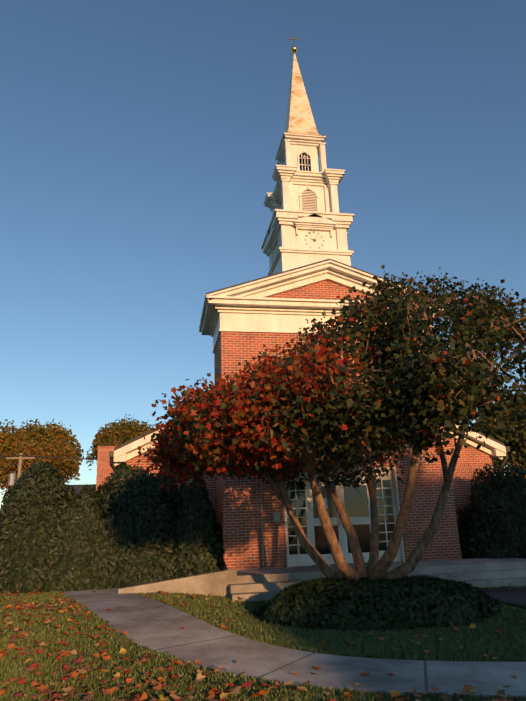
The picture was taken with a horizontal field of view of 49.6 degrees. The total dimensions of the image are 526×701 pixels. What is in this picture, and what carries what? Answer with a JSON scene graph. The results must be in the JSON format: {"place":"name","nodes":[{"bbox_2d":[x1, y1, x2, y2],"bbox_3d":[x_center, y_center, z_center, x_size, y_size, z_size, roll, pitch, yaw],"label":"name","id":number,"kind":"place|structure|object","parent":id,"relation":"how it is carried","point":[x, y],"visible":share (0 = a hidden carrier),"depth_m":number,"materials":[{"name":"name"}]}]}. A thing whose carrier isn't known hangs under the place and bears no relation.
{"place":"outdoors","nodes":[
{"label":"outdoors","id":0,"kind":"place"},
{"bbox_2d":[0,586,525,700],"bbox_3d":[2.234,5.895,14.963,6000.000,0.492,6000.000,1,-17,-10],"label":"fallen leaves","id":1,"kind":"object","parent":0,"point":[522,632],"depth_m":7.66,"materials":[{"name":"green plant"}]},
{"bbox_2d":[0,436,79,494],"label":"tree","id":2,"kind":"object","parent":1,"relation":"on","point":[53,449],"depth_m":67.41,"materials":[{"name":"green plant"}]},
{"bbox_2d":[0,419,83,482],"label":"tree","id":3,"kind":"object","parent":1,"relation":"on","point":[30,431],"depth_m":80.39,"materials":[{"name":"plant"}]},
{"bbox_2d":[0,453,96,485],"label":"utility pole","id":4,"kind":"object","parent":1,"relation":"on","point":[12,478],"visible":0.31,"depth_m":45.53,"materials":[{"name":"brown wood"}]},
{"bbox_2d":[0,460,225,593],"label":"hedge shrub","id":5,"kind":"object","parent":1,"relation":"on","point":[75,521],"depth_m":14.06,"materials":[{"name":"green plant"}]},
{"bbox_2d":[86,414,155,469],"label":"tree","id":6,"kind":"object","parent":1,"relation":"on","point":[132,429],"depth_m":85.48,"materials":[{"name":"green plant"}]},
{"bbox_2d":[0,583,525,700],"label":"fallen leaves","id":7,"kind":"object","parent":1,"relation":"on","point":[42,688],"visible":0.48,"depth_m":5.89,"materials":[{"name":"orange"}]},
{"bbox_2d":[0,585,525,700],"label":"grass blades","id":8,"kind":"object","parent":1,"relation":"on","point":[474,640],"depth_m":6.95,"materials":[{"name":"green plant"}]},
{"bbox_2d":[68,424,509,556],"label":"church side wing","id":9,"kind":"structure","parent":1,"relation":"on","point":[471,459],"depth_m":18.58,"materials":[{"name":"red brick"}]},
{"bbox_2d":[118,558,525,601],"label":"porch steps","id":10,"kind":"structure","parent":1,"relation":"on","point":[255,584],"depth_m":13.03,"materials":[{"name":"concrete"}]},
{"bbox_2d":[137,265,525,581],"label":"maple tree","id":11,"kind":"object","parent":1,"relation":"on","point":[186,438],"depth_m":8.59,"materials":[{"name":"green plant"}]},
{"bbox_2d":[253,575,502,630],"bbox_3d":[2.053,4.363,10.141,4.359,0.699,3.655,1,-17,-10],"label":"shrub bed","id":12,"kind":"object","parent":1,"relation":"on","point":[436,604],"depth_m":9.06,"materials":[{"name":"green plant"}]},
{"bbox_2d":[456,464,525,558],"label":"hedge shrub","id":13,"kind":"object","parent":1,"relation":"on","point":[499,476],"depth_m":16.09,"materials":[{"name":"green plant"}]},
{"bbox_2d":[468,406,525,474],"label":"tree","id":14,"kind":"object","parent":1,"relation":"on","point":[517,434],"depth_m":32.08,"materials":[{"name":"green plant"}]},
{"bbox_2d":[482,385,525,464],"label":"tree","id":15,"kind":"object","parent":1,"relation":"on","point":[523,401],"depth_m":44.46,"materials":[{"name":"green plant"}]},
{"bbox_2d":[0,0,525,509],"label":"sky","id":16,"kind":"structure","parent":0,"point":[140,140],"materials":[{"name":"blue"}]},
{"bbox_2d":[63,588,525,699],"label":"sidewalk","id":17,"kind":"structure","parent":0,"point":[153,624],"depth_m":6.44,"materials":[{"name":"concrete"}]},
{"bbox_2d":[199,259,461,569],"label":"church building","id":18,"kind":"structure","parent":0,"point":[241,323],"depth_m":15.93,"materials":[{"name":"red brick"}]},
{"bbox_2d":[261,35,353,275],"bbox_3d":[1.441,-5.968,20.756,2.720,13.970,2.720,1,-17,-10],"label":"steeple","id":19,"kind":"object","parent":18,"relation":"on","point":[309,223],"visible":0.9,"depth_m":19.74,"materials":[{"name":"white paint"}]},
{"bbox_2d":[482,587,525,606],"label":"pavement","id":20,"kind":"structure","parent":0,"point":[516,596],"depth_m":11.72,"materials":[{"name":"concrete"}]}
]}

